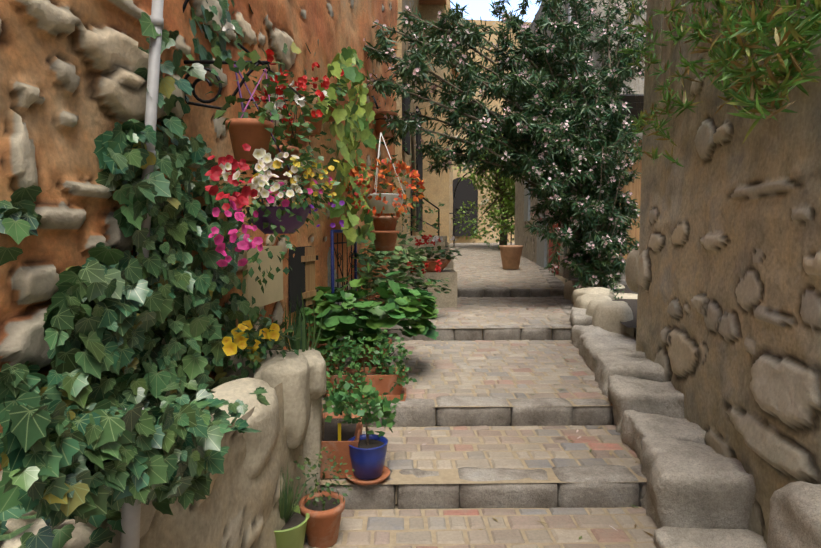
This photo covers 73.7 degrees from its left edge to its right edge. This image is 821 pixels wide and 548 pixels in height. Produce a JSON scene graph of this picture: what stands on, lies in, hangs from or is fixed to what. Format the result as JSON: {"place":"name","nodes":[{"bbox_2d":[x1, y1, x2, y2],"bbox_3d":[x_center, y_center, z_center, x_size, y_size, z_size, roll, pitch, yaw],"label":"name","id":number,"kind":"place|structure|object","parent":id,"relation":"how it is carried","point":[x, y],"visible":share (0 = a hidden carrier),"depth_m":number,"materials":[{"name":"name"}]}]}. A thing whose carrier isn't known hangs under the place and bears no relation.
{"place":"outdoors","nodes":[
{"label":"outdoors","id":0,"kind":"place"},
{"bbox_2d":[241,69,272,122],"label":"pot hanger cords","id":1,"kind":"object","parent":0,"point":[253,93],"visible":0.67,"depth_m":2.54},
{"bbox_2d":[327,247,350,340],"bbox_3d":[-0.754,0.130,5.858,0.020,1.170,1.010,1,4,7],"label":"dark gate opening","id":2,"kind":"object","parent":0,"point":[329,268],"visible":0.21,"depth_m":5.43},
{"bbox_2d":[222,234,625,522],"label":"potted plants","id":3,"kind":"object","parent":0,"point":[332,320],"visible":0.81,"depth_m":4.40,"materials":[{"name":"green plant"}]},
{"bbox_2d":[453,19,531,242],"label":"building facade","id":4,"kind":"structure","parent":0,"point":[462,239],"depth_m":31.16,"materials":[{"name":"beige paint"}]},
{"bbox_2d":[450,0,540,21],"label":"sky","id":5,"kind":"structure","parent":0,"point":[476,8],"materials":[{"name":"white"}]},
{"bbox_2d":[382,328,638,508],"bbox_3d":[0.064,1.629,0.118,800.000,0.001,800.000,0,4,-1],"label":"ground","id":6,"kind":"structure","parent":0,"point":[396,506],"depth_m":4.65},
{"bbox_2d":[139,383,306,547],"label":"ledge wall","id":7,"kind":"structure","parent":6,"relation":"on","point":[237,507],"depth_m":2.18,"materials":[{"name":"beige stone"}]},
{"bbox_2d":[0,347,326,547],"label":"ledge boulders","id":8,"kind":"object","parent":7,"relation":"on","point":[301,377],"visible":0.35,"depth_m":2.74,"materials":[{"name":"stone"}]},
{"bbox_2d":[341,0,449,340],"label":"building wall","id":9,"kind":"structure","parent":6,"relation":"on","point":[435,192],"depth_m":15.16,"materials":[{"name":"beige paint"}]},
{"bbox_2d":[419,0,458,77],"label":"roof eaves","id":10,"kind":"object","parent":9,"relation":"on","point":[432,2],"visible":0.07,"depth_m":14.83,"materials":[{"name":"tile"}]},
{"bbox_2d":[402,0,418,235],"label":"facade","id":11,"kind":"structure","parent":6,"relation":"on","point":[411,4],"depth_m":12.59,"materials":[{"name":"brown paint"}]},
{"bbox_2d":[449,67,452,243],"bbox_3d":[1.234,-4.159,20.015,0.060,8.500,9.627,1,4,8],"label":"drainpipe","id":12,"kind":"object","parent":6,"relation":"on","point":[450,202],"depth_m":23.53,"materials":[{"name":"beige metal"}]},
{"bbox_2d":[304,243,657,547],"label":"paving joints","id":13,"kind":"object","parent":6,"relation":"on","point":[448,476],"visible":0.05,"depth_m":3.34,"materials":[{"name":"beige concrete"}]},
{"bbox_2d":[0,0,397,470],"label":"wall","id":14,"kind":"structure","parent":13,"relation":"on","point":[73,85],"depth_m":2.09,"materials":[{"name":"orange paint"}]},
{"bbox_2d":[120,0,163,547],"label":"drain pipe","id":15,"kind":"object","parent":14,"relation":"attached to","point":[130,523],"visible":0.38,"depth_m":2.23,"materials":[{"name":"plastic"}]},
{"bbox_2d":[0,0,318,547],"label":"ivy","id":16,"kind":"object","parent":14,"relation":"attached to","point":[79,442],"depth_m":1.91,"materials":[{"name":"green plant"}]},
{"bbox_2d":[183,0,271,109],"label":"iron bracket","id":17,"kind":"object","parent":14,"relation":"attached to","point":[208,81],"visible":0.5,"depth_m":2.63,"materials":[{"name":"black metal"}]},
{"bbox_2d":[234,64,310,233],"bbox_3d":[-0.648,-0.609,2.665,0.316,0.822,0.316,4,6,44],"label":"hanging basket","id":18,"kind":"object","parent":17,"relation":"hanging from","point":[291,224],"visible":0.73,"depth_m":2.60,"materials":[{"name":"plastic"}]},
{"bbox_2d":[205,138,344,292],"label":"flowers","id":19,"kind":"object","parent":18,"relation":"in","point":[238,202],"visible":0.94,"depth_m":2.34,"materials":[{"name":"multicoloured plant"}]},
{"bbox_2d":[237,43,312,156],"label":"stems","id":20,"kind":"object","parent":17,"relation":"hanging from","point":[261,63],"visible":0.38,"depth_m":2.84,"materials":[{"name":"plant"}]},
{"bbox_2d":[225,118,312,187],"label":"terracotta hanging pots","id":21,"kind":"object","parent":20,"relation":"on","point":[254,134],"visible":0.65,"depth_m":2.38,"materials":[{"name":"ceramic"}]},
{"bbox_2d":[205,22,335,174],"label":"hanging potted plants","id":22,"kind":"object","parent":21,"relation":"in","point":[269,89],"visible":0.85,"depth_m":2.61,"materials":[{"name":"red plant"}]},
{"bbox_2d":[243,246,282,307],"bbox_3d":[-0.979,0.012,3.669,0.030,0.391,0.615,1,4,7],"label":"meter box panel","id":23,"kind":"object","parent":14,"relation":"attached to","point":[273,291],"visible":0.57,"depth_m":3.63,"materials":[{"name":"beige metal"}]},
{"bbox_2d":[288,246,311,312],"bbox_3d":[-0.894,0.030,4.466,0.012,0.504,0.563,1,4,7],"label":"recess window","id":24,"kind":"structure","parent":14,"relation":"attached to","point":[296,281],"depth_m":4.34,"materials":[{"name":"black"}]},
{"bbox_2d":[301,247,315,305],"bbox_3d":[-0.906,0.030,4.467,0.036,0.494,0.559,1,4,16],"label":"wood shutter","id":25,"kind":"object","parent":14,"relation":"attached to","point":[309,260],"visible":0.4,"depth_m":4.63,"materials":[{"name":"brown wood"}]},
{"bbox_2d":[285,100,338,147],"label":"shelf pots","id":26,"kind":"object","parent":14,"relation":"attached to","point":[317,126],"depth_m":3.95,"materials":[{"name":"ceramic"}]},
{"bbox_2d":[266,62,347,121],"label":"flowers","id":27,"kind":"object","parent":26,"relation":"in","point":[302,82],"depth_m":4.03,"materials":[{"name":"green plant"}]},
{"bbox_2d":[330,230,356,318],"bbox_3d":[-0.699,0.122,5.858,0.036,1.186,1.046,1,4,7],"label":"blue gate frame","id":28,"kind":"object","parent":14,"relation":"attached to","point":[332,232],"visible":0.31,"depth_m":5.34,"materials":[{"name":"blue metal"}]},
{"bbox_2d":[334,233,355,340],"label":"iron gate","id":29,"kind":"structure","parent":28,"relation":"attached to","point":[341,257],"depth_m":5.73,"materials":[{"name":"black metal"}]},
{"bbox_2d":[370,111,399,250],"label":"terracotta wall pots","id":30,"kind":"object","parent":14,"relation":"attached to","point":[385,232],"depth_m":5.96,"materials":[{"name":"ceramic"}]},
{"bbox_2d":[371,96,439,235],"bbox_3d":[-0.127,-1.395,8.529,0.607,2.170,6.969,1,4,8],"label":"iron rail and brackets","id":31,"kind":"object","parent":14,"relation":"attached to","point":[377,107],"visible":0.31,"depth_m":10.24,"materials":[{"name":"black metal"}]},
{"bbox_2d":[365,133,404,212],"bbox_3d":[-0.254,-1.005,5.418,0.410,0.800,0.410,0,4,-1],"label":"hanging planter","id":32,"kind":"object","parent":31,"relation":"hanging from","point":[379,204],"visible":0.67,"depth_m":5.32,"materials":[{"name":"plastic"}]},
{"bbox_2d":[274,504,309,547],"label":"green pot","id":33,"kind":"object","parent":13,"relation":"on","point":[291,533],"visible":0.38,"depth_m":2.65,"materials":[{"name":"plastic"}]},
{"bbox_2d":[320,367,405,477],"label":"terracotta troughs","id":34,"kind":"object","parent":13,"relation":"on","point":[330,442],"visible":0.27,"depth_m":3.55,"materials":[{"name":"ceramic"}]},
{"bbox_2d":[338,423,340,440],"bbox_3d":[-0.425,0.951,3.275,0.020,0.120,0.003,0,4,-1],"label":"yellow plant label","id":35,"kind":"object","parent":34,"relation":"on","point":[339,431],"visible":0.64,"depth_m":3.27,"materials":[{"name":"yellow plastic"}]},
{"bbox_2d":[345,465,389,484],"bbox_3d":[-0.255,1.198,3.269,0.270,0.028,0.270,0,4,-1],"label":"pot saucer","id":36,"kind":"object","parent":13,"relation":"on","point":[383,476],"visible":0.23,"depth_m":3.20,"materials":[{"name":"orange ceramic"}]},
{"bbox_2d":[348,434,387,479],"bbox_3d":[-0.255,1.093,3.261,0.244,0.195,0.244,0,4,-1],"label":"blue pot","id":37,"kind":"object","parent":13,"relation":"on","point":[367,462],"visible":0.83,"depth_m":3.18,"materials":[{"name":"ceramic"}]},
{"bbox_2d":[299,259,450,547],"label":"terracotta pots","id":38,"kind":"object","parent":13,"relation":"on","point":[322,528],"visible":0.31,"depth_m":2.81,"materials":[{"name":"ceramic"}]},
{"bbox_2d":[316,46,444,261],"bbox_3d":[0.588,-2.051,13.034,0.956,3.403,18.412,1,4,7],"label":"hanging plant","id":39,"kind":"object","parent":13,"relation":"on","point":[353,180],"visible":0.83,"depth_m":5.19,"materials":[{"name":"green plant"}]},
{"bbox_2d":[386,268,456,307],"bbox_3d":[0.163,0.210,8.940,1.100,0.548,1.000,0,4,-1],"label":"stair pedestal","id":40,"kind":"object","parent":13,"relation":"on","point":[445,300],"visible":0.36,"depth_m":8.45,"materials":[{"name":"beige stone"}]},
{"bbox_2d":[402,236,453,269],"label":"potted flowers","id":41,"kind":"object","parent":13,"relation":"on","point":[444,243],"depth_m":9.37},
{"bbox_2d":[402,79,477,235],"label":"dark openings","id":42,"kind":"object","parent":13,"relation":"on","point":[419,163],"visible":0.38,"depth_m":13.25,"materials":[{"name":"black"}]},
{"bbox_2d":[453,177,477,208],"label":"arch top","id":43,"kind":"structure","parent":42,"relation":"attached to","point":[465,192],"depth_m":30.66,"materials":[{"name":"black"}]},
{"bbox_2d":[303,243,656,547],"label":"step cobbles","id":44,"kind":"object","parent":13,"relation":"on","point":[425,456],"visible":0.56,"depth_m":4.00,"materials":[{"name":"beige stone"}]},
{"bbox_2d":[449,169,511,246],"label":"iron arch","id":45,"kind":"structure","parent":13,"relation":"on","point":[454,212],"depth_m":20.90,"materials":[{"name":"black metal"}]},
{"bbox_2d":[320,263,646,509],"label":"stone steps","id":46,"kind":"structure","parent":13,"relation":"on","point":[621,486],"depth_m":3.39,"materials":[{"name":"grey stone"}]},
{"bbox_2d":[499,245,522,268],"bbox_3d":[2.406,-0.403,13.116,0.570,0.560,0.570,0,4,-1],"label":"planter pot","id":47,"kind":"object","parent":13,"relation":"on","point":[510,256],"visible":1,"depth_m":12.93,"materials":[{"name":"ceramic"}]},
{"bbox_2d":[451,124,514,248],"bbox_3d":[3.331,-3.230,19.944,3.638,4.654,3.703,0,4,-1],"label":"tree","id":48,"kind":"object","parent":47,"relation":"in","point":[509,208],"depth_m":19.89,"materials":[{"name":"green plant"}]},
{"bbox_2d":[394,274,653,538],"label":"fallen leaf litter","id":49,"kind":"object","parent":13,"relation":"on","point":[610,453],"visible":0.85,"depth_m":3.87,"materials":[{"name":"brown plant"}]},
{"bbox_2d":[612,285,637,327],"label":"planter bed soil","id":50,"kind":"structure","parent":13,"relation":"on","point":[632,304],"depth_m":7.31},
{"bbox_2d":[363,0,646,290],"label":"oleander","id":51,"kind":"object","parent":50,"relation":"on","point":[518,125],"depth_m":7.96,"materials":[{"name":"green plant"}]},
{"bbox_2d":[563,266,626,285],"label":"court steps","id":52,"kind":"structure","parent":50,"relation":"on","point":[567,275],"depth_m":9.57,"materials":[{"name":"stone"}]},
{"bbox_2d":[563,250,638,336],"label":"planter bed rocks","id":53,"kind":"object","parent":50,"relation":"on","point":[603,309],"visible":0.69,"depth_m":6.25,"materials":[{"name":"stone"}]},
{"bbox_2d":[514,48,588,256],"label":"wall","id":54,"kind":"structure","parent":6,"relation":"on","point":[519,239],"depth_m":17.27,"materials":[{"name":"beige paint"}]},
{"bbox_2d":[522,0,590,279],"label":"facade","id":55,"kind":"structure","parent":6,"relation":"on","point":[530,250],"depth_m":14.79,"materials":[{"name":"grey paint"}]},
{"bbox_2d":[524,181,547,267],"bbox_3d":[3.364,-1.458,14.743,0.110,2.392,3.104,0,4,2],"label":"grey blue door","id":56,"kind":"structure","parent":55,"relation":"attached to","point":[541,261],"depth_m":13.89,"materials":[{"name":"grey wood"}]},
{"bbox_2d":[549,219,560,273],"bbox_3d":[3.276,-1.025,12.341,0.110,2.000,0.850,0,4,2],"label":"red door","id":57,"kind":"structure","parent":55,"relation":"attached to","point":[552,245],"depth_m":12.32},
{"bbox_2d":[563,6,572,265],"bbox_3d":[3.127,-3.169,10.848,0.074,6.500,0.074,-2,5,-24],"label":"facade downpipe","id":58,"kind":"object","parent":55,"relation":"attached to","point":[565,248],"visible":0.18,"depth_m":10.77,"materials":[{"name":"silver metal"}]},
{"bbox_2d":[590,0,646,148],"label":"gable wall","id":59,"kind":"structure","parent":6,"relation":"on","point":[632,84],"depth_m":9.71,"materials":[{"name":"grey paint"}]},
{"bbox_2d":[619,94,643,129],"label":"window","id":60,"kind":"structure","parent":59,"relation":"attached to","point":[632,99],"depth_m":9.13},
{"bbox_2d":[569,307,820,547],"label":"kerb stones","id":61,"kind":"object","parent":6,"relation":"on","point":[700,493],"visible":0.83,"depth_m":2.96,"materials":[{"name":"stone"}]},
{"bbox_2d":[616,149,641,259],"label":"wall","id":62,"kind":"structure","parent":0,"point":[634,188],"depth_m":9.83,"materials":[{"name":"beige paint"}]},
{"bbox_2d":[636,0,820,543],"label":"wall","id":63,"kind":"structure","parent":0,"point":[729,276],"depth_m":3.11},
{"bbox_2d":[616,0,820,166],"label":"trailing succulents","id":64,"kind":"object","parent":63,"relation":"attached to","point":[762,23],"visible":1,"depth_m":2.29,"materials":[{"name":"green plant"}]}
]}

